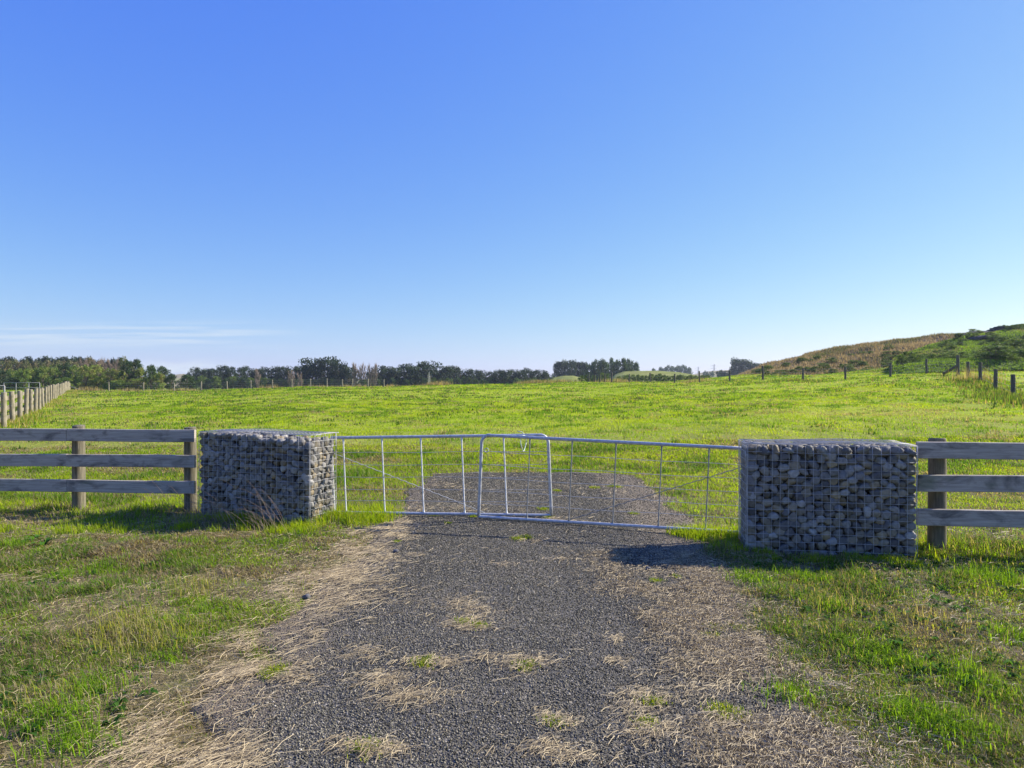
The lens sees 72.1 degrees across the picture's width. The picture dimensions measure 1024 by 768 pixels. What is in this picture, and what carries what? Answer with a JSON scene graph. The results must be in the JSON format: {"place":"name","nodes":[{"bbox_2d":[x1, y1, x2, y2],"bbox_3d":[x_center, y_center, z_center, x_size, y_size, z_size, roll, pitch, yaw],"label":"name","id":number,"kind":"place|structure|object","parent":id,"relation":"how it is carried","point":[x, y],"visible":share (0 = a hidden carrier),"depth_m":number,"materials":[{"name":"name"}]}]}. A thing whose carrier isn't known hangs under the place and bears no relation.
{"place":"outdoors","nodes":[
{"label":"outdoors","id":0,"kind":"place"},
{"bbox_2d":[153,370,727,385],"bbox_3d":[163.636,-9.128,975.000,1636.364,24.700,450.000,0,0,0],"label":"distant hills","id":1,"kind":"structure","parent":0,"point":[179,376],"depth_m":863.92,"materials":[{"name":"green plant"}]},
{"bbox_2d":[0,367,1023,767],"bbox_3d":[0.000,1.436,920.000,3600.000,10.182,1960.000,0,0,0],"label":"field","id":2,"kind":"structure","parent":0,"point":[184,683],"depth_m":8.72,"materials":[{"name":"plant"}]},
{"bbox_2d":[0,369,11,389],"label":"evergreen tree","id":3,"kind":"object","parent":2,"relation":"on","point":[4,373],"visible":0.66,"depth_m":139.49,"materials":[{"name":"green plant"}]},
{"bbox_2d":[0,359,12,389],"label":"poplar tree","id":4,"kind":"object","parent":2,"relation":"on","point":[7,365],"visible":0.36,"depth_m":167.19,"materials":[{"name":"green plant"}]},
{"bbox_2d":[0,377,26,389],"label":"evergreen tree","id":5,"kind":"object","parent":2,"relation":"on","point":[14,379],"visible":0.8,"depth_m":131.44,"materials":[{"name":"green plant"}]},
{"bbox_2d":[3,382,39,392],"bbox_3d":[-43.175,0.576,62.000,3.216,1.436,0.060,0,0,0],"label":"yard rail","id":6,"kind":"object","parent":2,"relation":"on","point":[28,387],"visible":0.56,"depth_m":61.98,"materials":[{"name":"metal"}]},
{"bbox_2d":[12,368,31,389],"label":"willow tree","id":7,"kind":"object","parent":2,"relation":"on","point":[24,373],"visible":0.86,"depth_m":132.69,"materials":[{"name":"green plant"}]},
{"bbox_2d":[24,366,41,389],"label":"willow tree","id":8,"kind":"object","parent":2,"relation":"on","point":[31,379],"visible":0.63,"depth_m":137.17,"materials":[{"name":"green plant"}]},
{"bbox_2d":[0,381,77,427],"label":"post and rail fence","id":9,"kind":"object","parent":2,"relation":"on","point":[44,394],"visible":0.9,"depth_m":32.18,"materials":[{"name":"beige wood"}]},
{"bbox_2d":[21,534,60,545],"bbox_3d":[-4.517,1.494,6.719,0.467,0.067,0.282,0,0,35],"label":"dock plant","id":10,"kind":"object","parent":2,"relation":"on","point":[41,543],"visible":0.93,"depth_m":6.71,"materials":[{"name":"green plant"}]},
{"bbox_2d":[0,389,82,427],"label":"rank grass","id":11,"kind":"structure","parent":2,"relation":"on","point":[24,418],"depth_m":31.20,"materials":[{"name":"green plant"}]},
{"bbox_2d":[32,366,51,387],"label":"willow tree","id":12,"kind":"object","parent":2,"relation":"on","point":[44,370],"visible":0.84,"depth_m":137.56,"materials":[{"name":"green plant"}]},
{"bbox_2d":[45,365,60,385],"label":"willow tree","id":13,"kind":"object","parent":2,"relation":"on","point":[54,370],"visible":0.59,"depth_m":140.15,"materials":[{"name":"green plant"}]},
{"bbox_2d":[52,363,71,382],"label":"evergreen tree","id":14,"kind":"object","parent":2,"relation":"on","point":[62,367],"visible":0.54,"depth_m":142.65,"materials":[{"name":"green plant"}]},
{"bbox_2d":[52,377,75,389],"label":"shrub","id":15,"kind":"object","parent":2,"relation":"on","point":[59,380],"visible":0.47,"depth_m":135.29,"materials":[{"name":"green plant"}]},
{"bbox_2d":[66,365,83,389],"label":"willow tree","id":16,"kind":"object","parent":2,"relation":"on","point":[72,369],"visible":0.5,"depth_m":140.82,"materials":[{"name":"green plant"}]},
{"bbox_2d":[75,364,94,388],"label":"willow tree","id":17,"kind":"object","parent":2,"relation":"on","point":[87,371],"visible":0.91,"depth_m":139.07,"materials":[{"name":"green plant"}]},
{"bbox_2d":[0,425,196,511],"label":"board fence","id":18,"kind":"object","parent":2,"relation":"on","point":[78,460],"visible":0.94,"depth_m":8.34,"materials":[{"name":"grey wood"}]},
{"bbox_2d":[88,364,108,388],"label":"willow tree","id":19,"kind":"object","parent":2,"relation":"on","point":[99,381],"visible":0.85,"depth_m":140.61,"materials":[{"name":"green plant"}]},
{"bbox_2d":[101,368,119,389],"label":"willow tree","id":20,"kind":"object","parent":2,"relation":"on","point":[107,373],"visible":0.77,"depth_m":139.54,"materials":[{"name":"green plant"}]},
{"bbox_2d":[106,380,127,389],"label":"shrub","id":21,"kind":"object","parent":2,"relation":"on","point":[117,383],"visible":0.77,"depth_m":135.10,"materials":[{"name":"green plant"}]},
{"bbox_2d":[117,355,130,388],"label":"poplar tree","id":22,"kind":"object","parent":2,"relation":"on","point":[120,363],"visible":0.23,"depth_m":169.31,"materials":[{"name":"green plant"}]},
{"bbox_2d":[117,359,143,389],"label":"evergreen tree","id":23,"kind":"object","parent":2,"relation":"on","point":[130,373],"visible":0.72,"depth_m":139.95,"materials":[{"name":"green plant"}]},
{"bbox_2d":[126,378,145,389],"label":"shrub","id":24,"kind":"object","parent":2,"relation":"on","point":[136,381],"visible":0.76,"depth_m":136.01,"materials":[{"name":"green plant"}]},
{"bbox_2d":[132,367,147,389],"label":"willow tree","id":25,"kind":"object","parent":2,"relation":"on","point":[140,374],"visible":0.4,"depth_m":139.50,"materials":[{"name":"green plant"}]},
{"bbox_2d":[141,364,160,389],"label":"evergreen tree","id":26,"kind":"object","parent":2,"relation":"on","point":[151,370],"visible":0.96,"depth_m":134.66,"materials":[{"name":"green plant"}]},
{"bbox_2d":[148,372,165,388],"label":"willow tree","id":27,"kind":"object","parent":2,"relation":"on","point":[161,377],"visible":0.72,"depth_m":136.41,"materials":[{"name":"green plant"}]},
{"bbox_2d":[155,366,170,389],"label":"evergreen tree","id":28,"kind":"object","parent":2,"relation":"on","point":[160,370],"visible":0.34,"depth_m":142.65,"materials":[{"name":"green plant"}]},
{"bbox_2d":[163,373,179,389],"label":"evergreen tree","id":29,"kind":"object","parent":2,"relation":"on","point":[172,377],"visible":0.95,"depth_m":139.07,"materials":[{"name":"green plant"}]},
{"bbox_2d":[176,374,196,389],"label":"evergreen tree","id":30,"kind":"object","parent":2,"relation":"on","point":[184,382],"visible":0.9,"depth_m":141.73,"materials":[{"name":"green plant"}]},
{"bbox_2d":[194,376,208,389],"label":"shrub","id":31,"kind":"object","parent":2,"relation":"on","point":[202,378],"visible":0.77,"depth_m":218.27,"materials":[{"name":"green plant"}]},
{"bbox_2d":[137,473,287,532],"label":"dry stalks","id":32,"kind":"object","parent":2,"relation":"on","point":[185,502],"visible":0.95,"depth_m":7.32,"materials":[{"name":"plant"}]},
{"bbox_2d":[207,368,222,387],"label":"pine tree","id":33,"kind":"object","parent":2,"relation":"on","point":[210,374],"visible":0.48,"depth_m":224.33,"materials":[{"name":"green plant"}]},
{"bbox_2d":[210,376,222,388],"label":"shrub","id":34,"kind":"object","parent":2,"relation":"on","point":[214,382],"visible":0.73,"depth_m":217.68,"materials":[{"name":"green plant"}]},
{"bbox_2d":[214,365,231,387],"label":"pine tree","id":35,"kind":"object","parent":2,"relation":"on","point":[219,369],"visible":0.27,"depth_m":235.40,"materials":[{"name":"green plant"}]},
{"bbox_2d":[222,366,238,387],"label":"pine tree","id":36,"kind":"object","parent":2,"relation":"on","point":[228,371],"visible":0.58,"depth_m":228.19,"materials":[{"name":"green plant"}]},
{"bbox_2d":[227,376,237,388],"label":"shrub","id":37,"kind":"object","parent":2,"relation":"on","point":[234,380],"visible":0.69,"depth_m":224.98,"materials":[{"name":"green plant"}]},
{"bbox_2d":[232,368,246,388],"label":"pine tree","id":38,"kind":"object","parent":2,"relation":"on","point":[241,371],"visible":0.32,"depth_m":234.55,"materials":[{"name":"green plant"}]},
{"bbox_2d":[50,515,432,767],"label":"straw","id":39,"kind":"object","parent":2,"relation":"on","point":[384,527],"visible":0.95,"depth_m":3.60,"materials":[{"name":"beige plant"}]},
{"bbox_2d":[235,377,247,388],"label":"evergreen tree","id":40,"kind":"object","parent":2,"relation":"on","point":[242,380],"visible":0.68,"depth_m":223.07,"materials":[{"name":"green plant"}]},
{"bbox_2d":[108,378,384,390],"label":"wire fence","id":41,"kind":"object","parent":2,"relation":"on","point":[310,381],"visible":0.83,"depth_m":89.93,"materials":[{"name":"grey wood"}]},
{"bbox_2d":[70,380,452,390],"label":"dry grass","id":42,"kind":"structure","parent":2,"relation":"on","point":[358,385],"depth_m":91.17,"materials":[{"name":"plant"}]},
{"bbox_2d":[256,366,273,386],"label":"pine tree","id":43,"kind":"object","parent":2,"relation":"on","point":[263,372],"visible":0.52,"depth_m":225.03,"materials":[{"name":"green plant"}]},
{"bbox_2d":[199,429,338,525],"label":"gabion wall","id":44,"kind":"structure","parent":2,"relation":"on","point":[294,474],"depth_m":7.71,"materials":[{"name":"stone"}]},
{"bbox_2d":[329,433,552,516],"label":"farm gate","id":45,"kind":"structure","parent":44,"relation":"attached to","point":[462,464],"depth_m":7.85,"materials":[{"name":"metal"}]},
{"bbox_2d":[268,365,283,386],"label":"pine tree","id":46,"kind":"object","parent":2,"relation":"on","point":[276,376],"visible":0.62,"depth_m":225.70,"materials":[{"name":"green plant"}]},
{"bbox_2d":[276,365,292,386],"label":"pine tree","id":47,"kind":"object","parent":2,"relation":"on","point":[285,370],"visible":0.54,"depth_m":227.12,"materials":[{"name":"green plant"}]},
{"bbox_2d":[297,357,328,385],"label":"pine tree","id":48,"kind":"object","parent":2,"relation":"on","point":[309,368],"visible":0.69,"depth_m":225.67,"materials":[{"name":"green plant"}]},
{"bbox_2d":[312,356,340,385],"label":"pine tree","id":49,"kind":"object","parent":2,"relation":"on","point":[327,361],"visible":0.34,"depth_m":227.28,"materials":[{"name":"green plant"}]},
{"bbox_2d":[326,361,347,386],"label":"pine tree","id":50,"kind":"object","parent":2,"relation":"on","point":[337,365],"visible":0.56,"depth_m":224.39,"materials":[{"name":"green plant"}]},
{"bbox_2d":[340,365,358,386],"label":"pine tree","id":51,"kind":"object","parent":2,"relation":"on","point":[346,373],"visible":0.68,"depth_m":222.30,"materials":[{"name":"green plant"}]},
{"bbox_2d":[351,362,359,385],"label":"bare tree","id":52,"kind":"object","parent":2,"relation":"on","point":[354,376],"visible":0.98,"depth_m":214.72,"materials":[{"name":"grey plant"}]},
{"bbox_2d":[358,363,367,384],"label":"bare tree","id":53,"kind":"object","parent":2,"relation":"on","point":[360,374],"visible":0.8,"depth_m":214.90,"materials":[{"name":"grey plant"}]},
{"bbox_2d":[362,365,390,384],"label":"pine tree","id":54,"kind":"object","parent":2,"relation":"on","point":[382,368],"visible":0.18,"depth_m":238.91,"materials":[{"name":"green plant"}]},
{"bbox_2d":[377,370,392,385],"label":"pine tree","id":55,"kind":"object","parent":2,"relation":"on","point":[384,373],"visible":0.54,"depth_m":222.16,"materials":[{"name":"green plant"}]},
{"bbox_2d":[386,366,404,384],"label":"pine tree","id":56,"kind":"object","parent":2,"relation":"on","point":[394,373],"visible":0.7,"depth_m":222.22,"materials":[{"name":"green plant"}]},
{"bbox_2d":[394,363,413,377],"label":"pine tree","id":57,"kind":"object","parent":2,"relation":"on","point":[405,367],"visible":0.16,"depth_m":233.00,"materials":[{"name":"green plant"}]},
{"bbox_2d":[401,366,422,384],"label":"pine tree","id":58,"kind":"object","parent":2,"relation":"on","point":[408,372],"visible":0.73,"depth_m":221.15,"materials":[{"name":"green plant"}]},
{"bbox_2d":[410,365,433,383],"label":"pine tree","id":59,"kind":"object","parent":2,"relation":"on","point":[426,369],"visible":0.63,"depth_m":223.54,"materials":[{"name":"green plant"}]},
{"bbox_2d":[415,360,449,381],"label":"pine tree","id":60,"kind":"object","parent":2,"relation":"on","point":[424,363],"visible":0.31,"depth_m":228.86,"materials":[{"name":"green plant"}]},
{"bbox_2d":[432,365,457,382],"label":"pine tree","id":61,"kind":"object","parent":2,"relation":"on","point":[448,368],"visible":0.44,"depth_m":227.85,"materials":[{"name":"green plant"}]},
{"bbox_2d":[461,368,476,383],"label":"pine tree","id":62,"kind":"object","parent":2,"relation":"on","point":[470,372],"visible":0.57,"depth_m":225.94,"materials":[{"name":"green plant"}]},
{"bbox_2d":[473,369,483,383],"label":"pine tree","id":63,"kind":"object","parent":2,"relation":"on","point":[480,374],"visible":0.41,"depth_m":231.81,"materials":[{"name":"green plant"}]},
{"bbox_2d":[0,568,972,719],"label":"dry grass tufts","id":64,"kind":"object","parent":2,"relation":"on","point":[123,633],"visible":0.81,"depth_m":4.21,"materials":[{"name":"plant"}]},
{"bbox_2d":[491,369,506,383],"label":"pine tree","id":65,"kind":"object","parent":2,"relation":"on","point":[499,378],"visible":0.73,"depth_m":222.09,"materials":[{"name":"green plant"}]},
{"bbox_2d":[500,370,514,383],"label":"pine tree","id":66,"kind":"object","parent":2,"relation":"on","point":[511,377],"visible":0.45,"depth_m":223.30,"materials":[{"name":"green plant"}]},
{"bbox_2d":[0,512,1023,767],"bbox_3d":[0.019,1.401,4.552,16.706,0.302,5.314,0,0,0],"label":"grass","id":67,"kind":"structure","parent":2,"relation":"on","point":[38,592],"depth_m":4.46,"materials":[{"name":"green plant"}]},
{"bbox_2d":[0,380,1023,450],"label":"pasture grass","id":68,"kind":"structure","parent":2,"relation":"on","point":[174,408],"depth_m":27.35,"materials":[{"name":"green plant"}]},
{"bbox_2d":[0,367,1023,408],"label":"pasture grass","id":69,"kind":"structure","parent":2,"relation":"on","point":[483,386],"depth_m":59.68,"materials":[{"name":"green plant"}]},
{"bbox_2d":[0,499,1023,569],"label":"long grass","id":70,"kind":"structure","parent":2,"relation":"on","point":[372,516],"depth_m":7.15,"materials":[{"name":"green plant"}]},
{"bbox_2d":[0,524,1023,740],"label":"weeds","id":71,"kind":"object","parent":2,"relation":"on","point":[900,641],"visible":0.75,"depth_m":3.96,"materials":[{"name":"green plant"}]},
{"bbox_2d":[513,369,527,382],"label":"pine tree","id":72,"kind":"object","parent":2,"relation":"on","point":[518,374],"visible":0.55,"depth_m":225.44,"materials":[{"name":"green plant"}]},
{"bbox_2d":[552,361,563,377],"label":"conifer","id":73,"kind":"object","parent":2,"relation":"on","point":[556,366],"visible":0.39,"depth_m":307.62,"materials":[{"name":"green plant"}]},
{"bbox_2d":[556,360,566,375],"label":"conifer","id":74,"kind":"object","parent":2,"relation":"on","point":[562,364],"visible":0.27,"depth_m":307.68,"materials":[{"name":"green plant"}]},
{"bbox_2d":[566,360,576,375],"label":"conifer","id":75,"kind":"object","parent":2,"relation":"on","point":[571,364],"visible":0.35,"depth_m":300.64,"materials":[{"name":"green plant"}]},
{"bbox_2d":[585,362,596,379],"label":"evergreen tree","id":76,"kind":"object","parent":2,"relation":"on","point":[592,367],"visible":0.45,"depth_m":265.23,"materials":[{"name":"green plant"}]},
{"bbox_2d":[595,358,610,381],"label":"evergreen tree","id":77,"kind":"object","parent":2,"relation":"on","point":[603,363],"visible":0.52,"depth_m":263.48,"materials":[{"name":"green plant"}]},
{"bbox_2d":[516,377,709,383],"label":"dry grass","id":78,"kind":"structure","parent":2,"relation":"on","point":[561,380],"depth_m":92.18,"materials":[{"name":"plant"}]},
{"bbox_2d":[612,356,627,375],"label":"evergreen tree","id":79,"kind":"object","parent":2,"relation":"on","point":[624,364],"visible":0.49,"depth_m":265.20,"materials":[{"name":"green plant"}]},
{"bbox_2d":[728,357,739,375],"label":"conifer","id":80,"kind":"object","parent":2,"relation":"on","point":[732,367],"visible":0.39,"depth_m":378.45,"materials":[{"name":"green plant"}]},
{"bbox_2d":[540,548,988,767],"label":"straw","id":81,"kind":"object","parent":2,"relation":"on","point":[687,568],"visible":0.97,"depth_m":3.66,"materials":[{"name":"beige plant"}]},
{"bbox_2d":[588,355,959,382],"bbox_3d":[21.289,-0.906,71.669,2.515,2.309,48.296,0,0,-26],"label":"wire fence","id":82,"kind":"object","parent":2,"relation":"on","point":[957,364],"visible":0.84,"depth_m":57.99,"materials":[{"name":"wood"}]},
{"bbox_2d":[738,438,917,558],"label":"gabion wall","id":83,"kind":"structure","parent":2,"relation":"on","point":[802,496],"depth_m":6.17,"materials":[{"name":"stone"}]},
{"bbox_2d":[739,373,1023,408],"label":"rank grass","id":84,"kind":"structure","parent":2,"relation":"on","point":[1004,395],"depth_m":36.58,"materials":[{"name":"green plant"}]},
{"bbox_2d":[916,438,1023,550],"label":"board fence","id":85,"kind":"object","parent":2,"relation":"on","point":[937,517],"visible":0.87,"depth_m":6.16,"materials":[{"name":"grey wood"}]},
{"bbox_2d":[966,361,1022,394],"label":"wire fence","id":86,"kind":"object","parent":2,"relation":"on","point":[996,377],"visible":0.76,"depth_m":37.43,"materials":[{"name":"grey wood"}]},
{"bbox_2d":[0,0,1023,378],"label":"sky","id":87,"kind":"structure","parent":0,"point":[488,185],"materials":[{"name":"blue"}]},
{"bbox_2d":[187,472,859,767],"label":"gravel path","id":88,"kind":"structure","parent":0,"point":[315,689],"depth_m":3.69,"materials":[{"name":"grey gravel"}]},
{"bbox_2d":[256,483,758,760],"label":"path grass","id":89,"kind":"structure","parent":88,"relation":"on","point":[280,668],"depth_m":3.61,"materials":[{"name":"plant"}]},
{"bbox_2d":[192,472,868,767],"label":"loose straw","id":90,"kind":"object","parent":88,"relation":"on","point":[382,745],"visible":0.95,"depth_m":3.41,"materials":[{"name":"beige plant"}]},
{"bbox_2d":[550,376,584,381],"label":"pasture hill","id":91,"kind":"structure","parent":0,"point":[572,378],"depth_m":197.71,"materials":[{"name":"green plant"}]},
{"bbox_2d":[477,434,738,533],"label":"farm gate","id":92,"kind":"structure","parent":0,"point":[616,442],"depth_m":7.26,"materials":[{"name":"metal"}]},
{"bbox_2d":[613,371,714,381],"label":"pasture hill","id":93,"kind":"structure","parent":0,"point":[643,373],"depth_m":182.72,"materials":[{"name":"plant"}]},
{"bbox_2d":[735,332,966,374],"bbox_3d":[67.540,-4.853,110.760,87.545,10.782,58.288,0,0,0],"label":"dry hill grass","id":94,"kind":"structure","parent":0,"point":[914,344],"depth_m":105.37,"materials":[{"name":"brown plant"}]},
{"bbox_2d":[892,329,1023,374],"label":"green hill","id":95,"kind":"structure","parent":0,"point":[971,367],"depth_m":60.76,"materials":[{"name":"green plant"}]},
{"bbox_2d":[894,354,909,365],"bbox_3d":[34.491,-1.958,62.349,1.216,1.399,1.281,0,0,-23],"label":"shrub","id":96,"kind":"object","parent":95,"relation":"on","point":[900,358],"visible":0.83,"depth_m":62.30,"materials":[{"name":"green plant"}]},
{"bbox_2d":[901,351,918,362],"bbox_3d":[35.755,-2.216,63.569,1.425,1.586,1.437,0,0,-3],"label":"shrub","id":97,"kind":"object","parent":95,"relation":"on","point":[910,357],"visible":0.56,"depth_m":63.32,"materials":[{"name":"green plant"}]},
{"bbox_2d":[927,350,952,357],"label":"shrub","id":98,"kind":"object","parent":95,"relation":"on","point":[935,355],"visible":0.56,"depth_m":69.31,"materials":[{"name":"green plant"}]},
{"bbox_2d":[971,345,1015,360],"bbox_3d":[42.660,-2.601,62.422,3.215,1.636,3.189,0,0,-9],"label":"shrub","id":99,"kind":"object","parent":95,"relation":"on","point":[987,354],"visible":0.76,"depth_m":62.09,"materials":[{"name":"green plant"}]},
{"bbox_2d":[982,345,1023,359],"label":"shrub","id":100,"kind":"object","parent":95,"relation":"on","point":[1000,355],"visible":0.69,"depth_m":61.77,"materials":[{"name":"green plant"}]},
{"bbox_2d":[1008,339,1023,351],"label":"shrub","id":101,"kind":"object","parent":95,"relation":"on","point":[1021,341],"visible":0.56,"depth_m":69.48,"materials":[{"name":"green plant"}]},
{"bbox_2d":[931,366,1005,381],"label":"dry grass","id":102,"kind":"structure","parent":0,"point":[989,375],"depth_m":43.84,"materials":[{"name":"plant"}]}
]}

